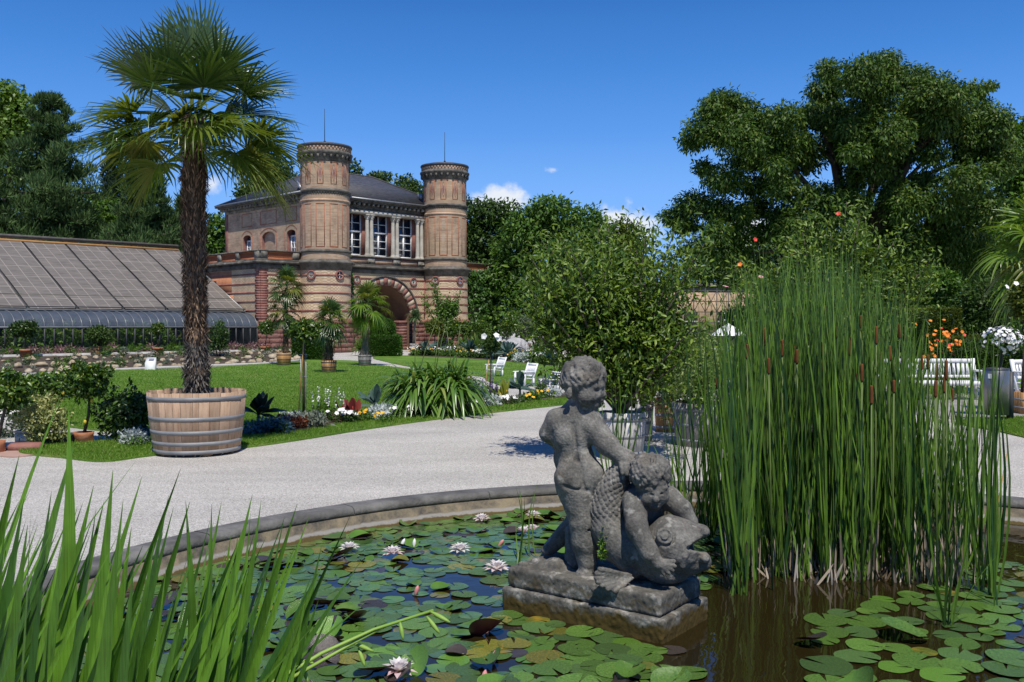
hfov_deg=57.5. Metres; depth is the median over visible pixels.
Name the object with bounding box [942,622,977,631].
lily pad
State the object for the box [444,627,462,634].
lily pad
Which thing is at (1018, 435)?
lawn edging
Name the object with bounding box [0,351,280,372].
rock garden soil
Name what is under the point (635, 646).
lily pad
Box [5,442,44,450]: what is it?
sandstone block
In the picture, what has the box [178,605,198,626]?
lily pad
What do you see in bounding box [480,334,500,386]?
hibiscus standard
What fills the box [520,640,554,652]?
lily pad
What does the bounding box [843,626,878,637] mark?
lily pad
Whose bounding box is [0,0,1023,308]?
sky
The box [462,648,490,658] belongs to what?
lily pad
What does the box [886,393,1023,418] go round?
paved strip
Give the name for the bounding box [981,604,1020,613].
lily pad
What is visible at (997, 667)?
lily pad
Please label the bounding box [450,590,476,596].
lily pad
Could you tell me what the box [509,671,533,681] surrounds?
lily pad
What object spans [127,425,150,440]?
blue kale
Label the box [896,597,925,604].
lily pad
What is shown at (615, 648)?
lily pad
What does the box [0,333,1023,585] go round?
gravel ground
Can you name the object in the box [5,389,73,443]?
variegated bush
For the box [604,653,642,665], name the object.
lily pad
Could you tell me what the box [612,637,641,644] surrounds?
lily pad
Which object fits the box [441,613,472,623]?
lily pad
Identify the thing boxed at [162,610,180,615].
lily pad
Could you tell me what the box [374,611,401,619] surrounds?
lily pad
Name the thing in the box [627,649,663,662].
lily pad
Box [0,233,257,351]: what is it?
glasshouse
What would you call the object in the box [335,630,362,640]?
lily pad
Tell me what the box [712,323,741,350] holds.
parasol
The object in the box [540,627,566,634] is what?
lily pad
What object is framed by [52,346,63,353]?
bedding plant
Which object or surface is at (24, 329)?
potted tree
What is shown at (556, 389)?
silver ragwort
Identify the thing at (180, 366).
lawn edging
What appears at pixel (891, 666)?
lily pad
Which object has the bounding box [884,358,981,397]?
garden bench
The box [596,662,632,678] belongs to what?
lily pad
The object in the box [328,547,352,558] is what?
lily pad
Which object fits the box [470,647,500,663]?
lily pad
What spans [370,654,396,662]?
lily pad
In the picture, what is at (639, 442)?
planter tub
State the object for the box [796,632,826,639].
lily pad
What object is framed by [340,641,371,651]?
lily pad
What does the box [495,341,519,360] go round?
grey kale
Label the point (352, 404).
red chard
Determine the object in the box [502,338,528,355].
grey boulder
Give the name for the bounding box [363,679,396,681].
lily pad
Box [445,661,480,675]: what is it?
lily pad
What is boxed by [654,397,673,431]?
planter tub
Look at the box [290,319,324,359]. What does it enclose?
clipped yew
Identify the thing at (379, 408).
silver ragwort
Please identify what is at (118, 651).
iris plant
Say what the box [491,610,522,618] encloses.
lily pad
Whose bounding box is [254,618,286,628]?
lily pad
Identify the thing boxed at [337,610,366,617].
lily pad
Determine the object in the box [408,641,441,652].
lily pad
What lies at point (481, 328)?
potted tree
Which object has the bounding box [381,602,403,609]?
lily pad
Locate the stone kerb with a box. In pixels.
[0,348,290,356]
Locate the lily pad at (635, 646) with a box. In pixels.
[626,643,655,648]
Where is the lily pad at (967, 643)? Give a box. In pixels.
[944,637,980,649]
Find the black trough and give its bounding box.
[48,432,73,442]
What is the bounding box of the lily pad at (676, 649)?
[663,645,686,653]
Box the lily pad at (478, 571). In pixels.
[469,568,495,574]
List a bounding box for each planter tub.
[599,410,645,459]
[635,403,653,440]
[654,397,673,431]
[672,400,721,447]
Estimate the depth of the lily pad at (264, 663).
4.95 m
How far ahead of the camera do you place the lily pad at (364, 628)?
5.51 m
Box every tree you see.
[0,78,40,200]
[0,155,29,239]
[0,366,35,436]
[2,90,115,243]
[4,318,40,348]
[24,368,72,403]
[56,358,114,432]
[80,185,123,237]
[84,321,112,346]
[92,141,124,233]
[95,136,183,251]
[150,322,167,346]
[171,186,216,254]
[205,212,224,253]
[229,155,299,199]
[257,319,275,345]
[284,317,322,411]
[349,157,422,192]
[405,308,424,343]
[422,318,443,341]
[436,299,461,319]
[438,338,452,347]
[441,315,465,343]
[459,319,472,339]
[466,192,521,304]
[468,317,492,339]
[481,191,623,346]
[497,310,521,339]
[516,316,536,341]
[612,212,655,282]
[654,47,1023,282]
[684,182,1014,351]
[985,116,1023,270]
[1003,278,1023,392]
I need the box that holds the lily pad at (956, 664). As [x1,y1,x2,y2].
[938,658,983,672]
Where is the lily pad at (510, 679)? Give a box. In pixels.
[502,676,519,681]
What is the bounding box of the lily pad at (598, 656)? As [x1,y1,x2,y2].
[584,648,612,659]
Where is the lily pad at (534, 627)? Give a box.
[522,622,555,632]
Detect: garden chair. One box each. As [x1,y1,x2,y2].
[485,357,506,376]
[512,362,537,386]
[539,371,560,388]
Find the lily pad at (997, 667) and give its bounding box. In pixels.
[981,661,1023,676]
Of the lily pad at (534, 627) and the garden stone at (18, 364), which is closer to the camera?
the lily pad at (534, 627)
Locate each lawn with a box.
[19,359,566,461]
[373,355,559,386]
[711,346,1020,387]
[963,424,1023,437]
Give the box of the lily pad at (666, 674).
[650,667,691,681]
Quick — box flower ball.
[980,326,1023,355]
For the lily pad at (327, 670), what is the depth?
4.84 m
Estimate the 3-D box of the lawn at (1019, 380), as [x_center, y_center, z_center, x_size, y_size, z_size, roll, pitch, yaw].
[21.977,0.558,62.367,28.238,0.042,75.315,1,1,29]
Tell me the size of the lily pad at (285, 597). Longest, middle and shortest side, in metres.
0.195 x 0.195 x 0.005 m
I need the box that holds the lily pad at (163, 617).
[149,611,166,619]
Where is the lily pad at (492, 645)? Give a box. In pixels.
[470,639,503,650]
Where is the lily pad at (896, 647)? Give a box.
[879,643,912,652]
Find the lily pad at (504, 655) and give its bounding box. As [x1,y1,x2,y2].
[484,651,512,659]
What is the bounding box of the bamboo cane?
[298,342,303,415]
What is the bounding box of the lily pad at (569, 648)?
[557,643,595,655]
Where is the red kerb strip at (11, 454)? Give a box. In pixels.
[0,450,33,457]
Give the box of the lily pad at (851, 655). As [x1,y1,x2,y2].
[833,649,880,662]
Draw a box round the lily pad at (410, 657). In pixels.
[392,655,414,661]
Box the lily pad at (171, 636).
[168,627,187,638]
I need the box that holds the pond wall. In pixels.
[1,481,1023,614]
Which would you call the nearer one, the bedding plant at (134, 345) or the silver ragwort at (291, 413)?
the silver ragwort at (291, 413)
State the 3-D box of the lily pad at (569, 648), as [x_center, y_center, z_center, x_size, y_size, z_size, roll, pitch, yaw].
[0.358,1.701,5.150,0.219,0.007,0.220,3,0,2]
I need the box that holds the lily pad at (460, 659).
[436,654,469,665]
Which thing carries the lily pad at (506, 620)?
on the pond water
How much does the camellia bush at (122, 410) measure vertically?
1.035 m
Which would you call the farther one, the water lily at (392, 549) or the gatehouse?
the gatehouse
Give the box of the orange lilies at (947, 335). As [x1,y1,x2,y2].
[886,319,1004,397]
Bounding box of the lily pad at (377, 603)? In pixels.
[358,600,387,607]
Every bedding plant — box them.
[0,349,11,354]
[5,345,24,354]
[24,344,39,353]
[38,346,51,353]
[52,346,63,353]
[59,343,74,352]
[63,346,77,352]
[75,346,85,352]
[102,345,115,352]
[104,342,117,351]
[127,344,141,351]
[137,344,151,351]
[141,342,155,351]
[164,343,180,350]
[227,340,238,349]
[244,341,257,349]
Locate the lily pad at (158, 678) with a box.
[155,676,161,681]
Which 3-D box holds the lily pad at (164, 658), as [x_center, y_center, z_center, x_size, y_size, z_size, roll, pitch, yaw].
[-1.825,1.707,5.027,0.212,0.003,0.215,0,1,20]
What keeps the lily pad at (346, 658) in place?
on the pond water
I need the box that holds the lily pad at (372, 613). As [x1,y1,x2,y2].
[344,609,375,619]
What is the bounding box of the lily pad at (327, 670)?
[316,665,347,674]
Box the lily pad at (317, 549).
[311,547,333,552]
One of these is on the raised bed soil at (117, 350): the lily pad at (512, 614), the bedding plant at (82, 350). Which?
the bedding plant at (82, 350)
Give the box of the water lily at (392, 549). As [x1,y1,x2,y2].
[383,545,402,554]
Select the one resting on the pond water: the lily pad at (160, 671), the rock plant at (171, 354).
the lily pad at (160, 671)
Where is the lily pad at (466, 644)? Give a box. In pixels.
[446,640,483,649]
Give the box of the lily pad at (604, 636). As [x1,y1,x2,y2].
[589,630,622,642]
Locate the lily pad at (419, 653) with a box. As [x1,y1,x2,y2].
[401,644,427,676]
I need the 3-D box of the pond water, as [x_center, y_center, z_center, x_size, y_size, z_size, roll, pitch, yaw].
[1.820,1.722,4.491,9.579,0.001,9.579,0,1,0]
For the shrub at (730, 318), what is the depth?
43.88 m
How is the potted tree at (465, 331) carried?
in the clay pot
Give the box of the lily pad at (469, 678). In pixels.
[455,675,478,681]
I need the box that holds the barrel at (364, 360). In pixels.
[358,355,371,365]
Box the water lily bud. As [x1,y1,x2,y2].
[414,585,418,595]
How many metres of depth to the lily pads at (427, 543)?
6.79 m
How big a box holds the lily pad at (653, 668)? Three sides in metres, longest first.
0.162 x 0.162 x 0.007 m
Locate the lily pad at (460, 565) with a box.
[447,563,474,570]
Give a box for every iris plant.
[0,395,103,681]
[35,455,213,681]
[171,497,449,681]
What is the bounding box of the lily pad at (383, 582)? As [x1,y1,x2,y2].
[363,580,390,586]
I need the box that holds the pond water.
[80,506,1023,681]
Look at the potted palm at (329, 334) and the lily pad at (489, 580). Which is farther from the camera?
the potted palm at (329, 334)
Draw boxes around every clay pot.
[0,439,5,451]
[19,349,31,356]
[73,431,93,441]
[153,347,162,351]
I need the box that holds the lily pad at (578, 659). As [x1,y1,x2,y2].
[556,653,593,666]
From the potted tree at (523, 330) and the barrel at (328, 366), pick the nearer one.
the barrel at (328, 366)
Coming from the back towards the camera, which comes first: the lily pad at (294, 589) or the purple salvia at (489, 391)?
the purple salvia at (489, 391)
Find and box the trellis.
[645,288,762,345]
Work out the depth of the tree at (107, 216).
78.72 m
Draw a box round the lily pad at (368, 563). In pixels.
[348,560,375,566]
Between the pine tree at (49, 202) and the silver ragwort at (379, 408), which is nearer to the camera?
the silver ragwort at (379, 408)
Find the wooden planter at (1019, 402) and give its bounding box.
[1014,391,1023,413]
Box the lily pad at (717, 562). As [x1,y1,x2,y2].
[712,559,727,564]
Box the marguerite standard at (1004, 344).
[979,324,1023,366]
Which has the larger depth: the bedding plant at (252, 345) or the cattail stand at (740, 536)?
the bedding plant at (252, 345)
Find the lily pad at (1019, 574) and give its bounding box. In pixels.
[1015,571,1023,576]
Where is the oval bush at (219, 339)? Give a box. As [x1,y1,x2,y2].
[207,318,230,355]
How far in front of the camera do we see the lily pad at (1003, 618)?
5.72 m
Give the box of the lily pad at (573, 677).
[555,673,601,681]
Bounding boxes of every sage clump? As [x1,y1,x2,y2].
[289,408,335,428]
[502,393,523,402]
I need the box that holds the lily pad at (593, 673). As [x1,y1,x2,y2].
[573,669,612,681]
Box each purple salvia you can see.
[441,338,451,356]
[479,378,493,394]
[489,382,500,395]
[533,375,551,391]
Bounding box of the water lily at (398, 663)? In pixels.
[379,656,417,677]
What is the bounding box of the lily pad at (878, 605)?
[860,600,899,611]
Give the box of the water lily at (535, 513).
[527,510,540,515]
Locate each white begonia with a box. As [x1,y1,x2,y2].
[326,407,357,422]
[340,410,361,422]
[389,404,420,416]
[407,405,420,414]
[420,346,436,355]
[432,348,451,355]
[469,349,484,357]
[483,351,501,358]
[495,394,508,403]
[505,395,522,403]
[533,353,548,363]
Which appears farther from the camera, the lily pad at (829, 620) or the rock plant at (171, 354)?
the rock plant at (171, 354)
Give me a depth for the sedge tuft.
5.53 m
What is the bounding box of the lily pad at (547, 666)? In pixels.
[532,660,571,674]
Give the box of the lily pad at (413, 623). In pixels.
[397,618,434,629]
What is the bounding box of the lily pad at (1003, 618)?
[982,613,1015,622]
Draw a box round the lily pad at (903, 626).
[881,617,928,638]
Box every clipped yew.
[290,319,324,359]
[368,318,403,356]
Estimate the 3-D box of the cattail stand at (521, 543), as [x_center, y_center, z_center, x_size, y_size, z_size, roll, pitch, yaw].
[0.057,1.392,7.168,0.075,0.605,0.523,0,1,0]
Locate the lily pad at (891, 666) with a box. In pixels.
[878,660,914,672]
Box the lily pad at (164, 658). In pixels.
[160,651,184,663]
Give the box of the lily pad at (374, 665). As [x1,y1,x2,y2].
[353,661,392,669]
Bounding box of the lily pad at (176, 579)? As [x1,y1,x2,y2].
[171,575,199,581]
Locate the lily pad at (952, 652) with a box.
[938,647,981,660]
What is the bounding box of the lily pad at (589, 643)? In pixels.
[567,638,595,647]
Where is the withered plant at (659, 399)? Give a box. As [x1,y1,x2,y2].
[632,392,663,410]
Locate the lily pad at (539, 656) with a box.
[526,650,564,663]
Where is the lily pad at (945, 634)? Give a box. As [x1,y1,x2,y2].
[933,630,963,638]
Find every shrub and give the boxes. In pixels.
[420,278,464,337]
[502,205,732,418]
[648,350,693,431]
[652,315,744,430]
[713,192,950,362]
[717,303,766,339]
[878,303,923,363]
[911,263,975,307]
[936,274,1023,336]
[990,273,1023,340]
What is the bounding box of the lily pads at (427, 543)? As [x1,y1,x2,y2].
[84,508,1023,681]
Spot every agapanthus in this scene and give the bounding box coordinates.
[372,318,455,419]
[385,324,483,418]
[415,327,502,419]
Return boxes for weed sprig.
[597,532,607,560]
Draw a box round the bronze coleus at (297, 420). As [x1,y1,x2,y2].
[284,414,308,428]
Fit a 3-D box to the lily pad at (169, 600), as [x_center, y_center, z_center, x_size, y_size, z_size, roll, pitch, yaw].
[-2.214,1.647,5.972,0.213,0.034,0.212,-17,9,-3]
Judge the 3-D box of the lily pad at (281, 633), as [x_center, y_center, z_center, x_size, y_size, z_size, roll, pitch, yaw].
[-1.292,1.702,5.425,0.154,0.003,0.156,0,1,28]
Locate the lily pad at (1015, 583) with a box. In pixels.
[1001,579,1023,586]
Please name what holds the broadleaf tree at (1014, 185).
on the lawn at (1019, 380)
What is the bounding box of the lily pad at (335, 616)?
[316,614,343,622]
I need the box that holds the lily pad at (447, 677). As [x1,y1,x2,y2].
[425,672,460,681]
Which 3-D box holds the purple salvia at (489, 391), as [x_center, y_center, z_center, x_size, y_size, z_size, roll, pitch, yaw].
[-0.541,1.058,20.351,0.393,0.522,0.381,0,1,0]
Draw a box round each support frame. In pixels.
[299,353,306,376]
[486,355,493,386]
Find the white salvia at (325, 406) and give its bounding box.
[308,386,344,420]
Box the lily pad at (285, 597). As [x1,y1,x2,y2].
[274,593,296,602]
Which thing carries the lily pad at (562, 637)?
on the pond water
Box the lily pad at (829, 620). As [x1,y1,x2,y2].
[804,613,847,626]
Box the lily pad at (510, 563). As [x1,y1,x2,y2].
[505,561,517,565]
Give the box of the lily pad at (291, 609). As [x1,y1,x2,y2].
[285,599,306,618]
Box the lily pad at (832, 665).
[800,655,852,675]
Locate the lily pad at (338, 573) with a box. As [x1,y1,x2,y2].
[321,570,349,577]
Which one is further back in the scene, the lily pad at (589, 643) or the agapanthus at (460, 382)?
the agapanthus at (460, 382)
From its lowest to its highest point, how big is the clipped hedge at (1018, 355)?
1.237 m
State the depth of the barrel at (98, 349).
40.41 m
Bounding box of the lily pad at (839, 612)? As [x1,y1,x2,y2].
[827,609,856,616]
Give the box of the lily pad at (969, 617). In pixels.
[957,613,993,624]
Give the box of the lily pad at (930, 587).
[916,583,948,590]
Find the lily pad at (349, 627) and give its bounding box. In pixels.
[340,624,359,630]
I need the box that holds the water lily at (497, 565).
[485,559,508,571]
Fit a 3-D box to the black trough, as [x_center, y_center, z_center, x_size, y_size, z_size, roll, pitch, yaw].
[-6.271,1.355,13.026,0.340,0.135,0.220,0,1,0]
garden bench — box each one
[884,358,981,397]
[1009,359,1021,390]
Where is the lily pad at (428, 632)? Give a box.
[418,627,447,636]
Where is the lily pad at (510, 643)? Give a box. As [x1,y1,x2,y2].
[498,637,530,647]
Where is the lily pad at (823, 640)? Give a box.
[810,635,839,644]
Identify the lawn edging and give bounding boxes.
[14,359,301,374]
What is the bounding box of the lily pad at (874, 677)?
[838,669,876,681]
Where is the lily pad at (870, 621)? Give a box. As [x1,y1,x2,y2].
[846,615,885,626]
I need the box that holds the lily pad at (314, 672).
[300,670,318,679]
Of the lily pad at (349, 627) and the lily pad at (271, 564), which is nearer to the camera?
the lily pad at (349, 627)
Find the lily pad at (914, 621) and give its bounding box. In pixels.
[895,616,924,624]
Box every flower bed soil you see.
[243,392,565,434]
[408,353,555,365]
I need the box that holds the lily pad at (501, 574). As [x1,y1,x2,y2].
[483,570,508,577]
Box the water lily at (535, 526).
[526,524,539,530]
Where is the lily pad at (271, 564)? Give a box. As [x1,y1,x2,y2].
[259,560,285,566]
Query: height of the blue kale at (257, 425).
0.332 m
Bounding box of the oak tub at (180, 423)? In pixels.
[146,387,245,456]
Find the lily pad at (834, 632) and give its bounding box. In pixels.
[810,626,848,637]
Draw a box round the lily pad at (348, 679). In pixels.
[337,677,367,681]
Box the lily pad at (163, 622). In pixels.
[146,619,165,629]
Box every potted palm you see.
[264,265,307,352]
[311,296,351,360]
[344,280,395,354]
[969,198,1023,330]
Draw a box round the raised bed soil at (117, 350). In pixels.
[1,347,248,354]
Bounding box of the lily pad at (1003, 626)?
[989,622,1021,630]
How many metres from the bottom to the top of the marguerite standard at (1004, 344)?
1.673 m
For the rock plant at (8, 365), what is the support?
on the rock garden soil at (130, 364)
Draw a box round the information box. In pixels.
[145,357,155,369]
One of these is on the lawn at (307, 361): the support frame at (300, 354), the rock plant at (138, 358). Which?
the support frame at (300, 354)
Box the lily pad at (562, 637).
[553,634,580,639]
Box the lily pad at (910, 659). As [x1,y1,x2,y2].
[892,652,941,669]
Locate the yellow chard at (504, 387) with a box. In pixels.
[497,379,509,398]
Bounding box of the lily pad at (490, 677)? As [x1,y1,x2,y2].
[477,673,508,681]
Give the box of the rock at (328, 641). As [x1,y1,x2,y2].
[303,634,339,668]
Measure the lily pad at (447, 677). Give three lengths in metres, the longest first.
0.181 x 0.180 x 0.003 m
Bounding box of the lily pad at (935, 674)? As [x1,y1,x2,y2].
[920,667,965,681]
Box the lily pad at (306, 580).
[297,577,326,582]
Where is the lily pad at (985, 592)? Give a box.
[971,587,1007,596]
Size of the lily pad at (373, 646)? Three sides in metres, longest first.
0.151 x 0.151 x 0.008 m
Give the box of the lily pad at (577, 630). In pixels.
[565,625,603,636]
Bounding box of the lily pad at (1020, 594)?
[1016,592,1023,596]
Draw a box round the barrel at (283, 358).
[276,353,290,364]
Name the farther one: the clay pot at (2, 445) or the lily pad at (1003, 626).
the clay pot at (2, 445)
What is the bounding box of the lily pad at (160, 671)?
[156,664,165,675]
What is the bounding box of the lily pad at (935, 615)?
[925,611,958,621]
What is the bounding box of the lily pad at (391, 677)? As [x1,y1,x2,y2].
[384,660,410,680]
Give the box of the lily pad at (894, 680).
[880,679,910,681]
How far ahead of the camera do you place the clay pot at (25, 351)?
38.18 m
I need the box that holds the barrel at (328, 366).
[321,360,336,372]
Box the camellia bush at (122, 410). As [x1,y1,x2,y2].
[89,376,148,440]
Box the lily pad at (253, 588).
[251,586,266,592]
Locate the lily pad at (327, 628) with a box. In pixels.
[316,615,342,635]
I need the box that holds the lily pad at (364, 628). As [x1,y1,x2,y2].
[358,624,391,632]
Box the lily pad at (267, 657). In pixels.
[262,654,271,661]
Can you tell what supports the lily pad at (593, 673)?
on the pond water
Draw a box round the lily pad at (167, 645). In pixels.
[153,641,170,649]
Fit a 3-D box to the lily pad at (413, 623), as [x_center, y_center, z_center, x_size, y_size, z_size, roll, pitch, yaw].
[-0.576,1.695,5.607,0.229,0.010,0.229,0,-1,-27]
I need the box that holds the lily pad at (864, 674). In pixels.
[836,666,873,681]
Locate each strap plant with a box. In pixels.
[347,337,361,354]
[454,335,467,346]
[464,333,482,350]
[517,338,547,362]
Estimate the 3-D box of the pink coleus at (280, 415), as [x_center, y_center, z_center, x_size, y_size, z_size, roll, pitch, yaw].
[-3.706,1.285,15.100,0.451,0.280,0.469,0,1,0]
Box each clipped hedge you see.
[897,305,963,368]
[934,341,1023,378]
[943,333,1017,342]
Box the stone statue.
[502,355,711,643]
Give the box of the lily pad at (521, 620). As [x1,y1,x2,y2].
[502,616,528,624]
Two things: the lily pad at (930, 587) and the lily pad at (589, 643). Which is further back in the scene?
the lily pad at (930, 587)
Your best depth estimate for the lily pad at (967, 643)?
5.26 m
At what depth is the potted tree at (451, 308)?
57.40 m
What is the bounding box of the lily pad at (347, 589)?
[332,587,354,592]
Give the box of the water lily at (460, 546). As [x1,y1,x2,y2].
[450,542,469,552]
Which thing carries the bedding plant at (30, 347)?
on the raised bed soil at (117, 350)
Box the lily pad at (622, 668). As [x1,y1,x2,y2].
[615,660,642,676]
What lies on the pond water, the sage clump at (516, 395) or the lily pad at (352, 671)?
the lily pad at (352, 671)
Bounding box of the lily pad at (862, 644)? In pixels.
[845,638,884,650]
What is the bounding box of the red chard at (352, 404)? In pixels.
[343,398,360,412]
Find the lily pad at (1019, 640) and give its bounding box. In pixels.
[1014,635,1023,643]
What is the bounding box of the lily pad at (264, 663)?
[259,660,267,668]
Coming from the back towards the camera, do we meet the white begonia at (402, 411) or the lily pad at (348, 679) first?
the white begonia at (402, 411)
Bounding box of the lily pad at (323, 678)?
[302,674,335,681]
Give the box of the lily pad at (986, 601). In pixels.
[971,598,1001,605]
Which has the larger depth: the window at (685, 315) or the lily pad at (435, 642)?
the window at (685, 315)
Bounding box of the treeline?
[496,245,1020,340]
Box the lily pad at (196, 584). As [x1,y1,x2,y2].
[179,580,203,587]
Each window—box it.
[247,237,250,249]
[291,231,294,250]
[350,214,360,254]
[373,216,386,256]
[399,219,411,257]
[684,312,697,335]
[717,312,724,329]
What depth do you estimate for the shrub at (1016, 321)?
30.10 m
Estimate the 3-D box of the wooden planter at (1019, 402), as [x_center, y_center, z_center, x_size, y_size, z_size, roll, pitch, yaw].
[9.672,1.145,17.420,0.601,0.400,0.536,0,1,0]
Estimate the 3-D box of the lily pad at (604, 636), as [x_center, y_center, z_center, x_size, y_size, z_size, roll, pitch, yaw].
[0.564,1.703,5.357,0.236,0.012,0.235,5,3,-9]
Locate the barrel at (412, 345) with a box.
[410,343,417,351]
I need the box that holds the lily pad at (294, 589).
[283,585,308,593]
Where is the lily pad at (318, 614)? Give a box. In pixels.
[308,609,331,620]
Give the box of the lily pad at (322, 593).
[316,589,337,597]
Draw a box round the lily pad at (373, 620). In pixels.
[354,616,386,626]
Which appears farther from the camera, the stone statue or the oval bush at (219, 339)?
the oval bush at (219, 339)
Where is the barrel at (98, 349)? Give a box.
[91,346,101,354]
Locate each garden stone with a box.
[13,362,22,367]
[24,368,32,372]
[34,362,47,366]
[227,359,238,362]
[268,354,276,358]
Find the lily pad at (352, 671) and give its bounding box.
[339,664,372,677]
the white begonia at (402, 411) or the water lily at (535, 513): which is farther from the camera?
the white begonia at (402, 411)
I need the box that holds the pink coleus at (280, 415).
[273,412,291,422]
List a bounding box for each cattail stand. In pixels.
[516,488,524,562]
[528,485,536,556]
[593,358,654,469]
[644,382,718,516]
[652,326,737,538]
[682,298,779,595]
[688,241,953,597]
[876,308,1007,590]
[961,338,1010,605]
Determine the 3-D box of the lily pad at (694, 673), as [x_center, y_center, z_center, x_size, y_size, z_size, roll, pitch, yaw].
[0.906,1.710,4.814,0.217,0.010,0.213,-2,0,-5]
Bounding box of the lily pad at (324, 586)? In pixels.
[305,582,331,588]
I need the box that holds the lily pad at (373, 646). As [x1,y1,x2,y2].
[361,644,382,653]
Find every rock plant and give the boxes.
[0,362,17,369]
[3,357,18,363]
[19,354,37,364]
[25,363,36,370]
[50,359,65,368]
[100,349,110,356]
[113,357,129,366]
[115,348,127,356]
[120,346,132,353]
[131,353,144,364]
[153,352,163,360]
[164,352,176,358]
[221,348,229,353]
[240,349,249,356]
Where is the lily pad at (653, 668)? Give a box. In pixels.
[650,664,681,672]
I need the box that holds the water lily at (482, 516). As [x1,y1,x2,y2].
[474,513,487,520]
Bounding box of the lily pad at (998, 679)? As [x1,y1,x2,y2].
[985,677,1018,681]
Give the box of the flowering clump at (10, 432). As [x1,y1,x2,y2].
[0,409,19,438]
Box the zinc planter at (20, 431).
[14,429,42,441]
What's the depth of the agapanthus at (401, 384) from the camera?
16.62 m
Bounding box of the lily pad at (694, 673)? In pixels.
[676,666,707,679]
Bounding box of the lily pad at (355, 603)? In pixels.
[334,601,362,608]
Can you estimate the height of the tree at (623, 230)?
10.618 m
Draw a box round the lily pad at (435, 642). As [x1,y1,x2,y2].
[427,637,460,648]
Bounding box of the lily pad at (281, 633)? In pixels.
[276,631,293,636]
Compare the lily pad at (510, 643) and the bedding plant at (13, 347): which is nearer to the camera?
the lily pad at (510, 643)
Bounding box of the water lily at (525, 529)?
[518,526,530,533]
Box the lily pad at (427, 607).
[418,604,444,611]
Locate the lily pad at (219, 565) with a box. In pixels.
[216,563,242,567]
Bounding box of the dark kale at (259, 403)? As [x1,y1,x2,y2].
[245,391,286,418]
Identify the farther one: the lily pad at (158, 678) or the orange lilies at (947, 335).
the orange lilies at (947, 335)
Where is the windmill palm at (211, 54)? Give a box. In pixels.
[65,0,321,394]
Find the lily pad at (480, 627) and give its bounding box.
[469,616,505,635]
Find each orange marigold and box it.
[356,408,374,420]
[374,411,397,422]
[407,348,422,355]
[431,348,446,355]
[443,348,463,356]
[458,349,475,357]
[519,393,534,402]
[522,389,549,399]
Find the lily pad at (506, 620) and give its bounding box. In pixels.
[486,615,511,623]
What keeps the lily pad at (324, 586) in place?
on the pond water
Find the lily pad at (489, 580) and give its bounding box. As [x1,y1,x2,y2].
[480,576,507,583]
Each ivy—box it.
[350,255,355,337]
[468,268,502,342]
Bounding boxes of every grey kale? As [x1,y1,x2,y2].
[357,384,393,406]
[420,339,436,355]
[427,340,446,349]
[460,339,481,350]
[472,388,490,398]
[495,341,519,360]
[499,371,535,394]
[506,342,523,350]
[538,372,558,384]
[541,349,556,363]
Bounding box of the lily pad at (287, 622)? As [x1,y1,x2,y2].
[285,619,313,626]
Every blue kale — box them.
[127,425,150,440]
[242,415,276,433]
[259,415,295,432]
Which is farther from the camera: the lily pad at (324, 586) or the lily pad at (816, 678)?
the lily pad at (324, 586)
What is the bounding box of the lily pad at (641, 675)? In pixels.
[631,669,650,678]
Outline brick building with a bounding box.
[636,283,753,345]
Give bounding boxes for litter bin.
[982,367,1013,418]
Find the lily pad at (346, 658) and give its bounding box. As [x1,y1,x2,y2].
[338,652,365,663]
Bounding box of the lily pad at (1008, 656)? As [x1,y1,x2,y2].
[985,649,1023,666]
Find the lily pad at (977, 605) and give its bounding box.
[951,601,987,610]
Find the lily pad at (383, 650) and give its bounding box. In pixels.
[368,646,400,656]
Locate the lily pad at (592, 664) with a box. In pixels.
[580,660,605,670]
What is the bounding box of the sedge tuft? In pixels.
[928,541,994,627]
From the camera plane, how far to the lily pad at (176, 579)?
6.59 m
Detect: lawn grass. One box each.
[963,415,1023,435]
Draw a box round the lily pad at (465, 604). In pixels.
[446,600,470,608]
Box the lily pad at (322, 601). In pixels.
[313,599,331,604]
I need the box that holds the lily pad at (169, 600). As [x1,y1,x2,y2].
[152,590,178,606]
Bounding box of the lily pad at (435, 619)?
[423,614,449,622]
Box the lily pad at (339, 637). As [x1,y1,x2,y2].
[334,636,343,639]
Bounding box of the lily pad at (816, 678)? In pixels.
[804,674,841,681]
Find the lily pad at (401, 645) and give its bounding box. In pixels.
[385,643,410,650]
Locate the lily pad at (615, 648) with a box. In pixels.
[594,643,630,654]
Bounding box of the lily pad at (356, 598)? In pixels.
[345,595,371,601]
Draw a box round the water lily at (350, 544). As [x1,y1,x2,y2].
[339,541,358,549]
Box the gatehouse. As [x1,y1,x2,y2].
[205,109,492,352]
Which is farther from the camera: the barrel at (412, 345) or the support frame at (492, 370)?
the barrel at (412, 345)
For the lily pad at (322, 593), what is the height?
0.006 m
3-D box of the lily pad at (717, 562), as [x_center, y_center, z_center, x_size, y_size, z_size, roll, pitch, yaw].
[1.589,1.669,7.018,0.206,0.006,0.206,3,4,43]
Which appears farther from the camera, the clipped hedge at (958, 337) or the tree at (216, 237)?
the tree at (216, 237)
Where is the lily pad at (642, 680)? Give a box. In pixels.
[632,679,650,681]
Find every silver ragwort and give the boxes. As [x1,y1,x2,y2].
[112,427,150,443]
[279,409,302,415]
[366,402,392,418]
[375,403,398,415]
[475,392,502,404]
[511,352,530,362]
[545,385,562,396]

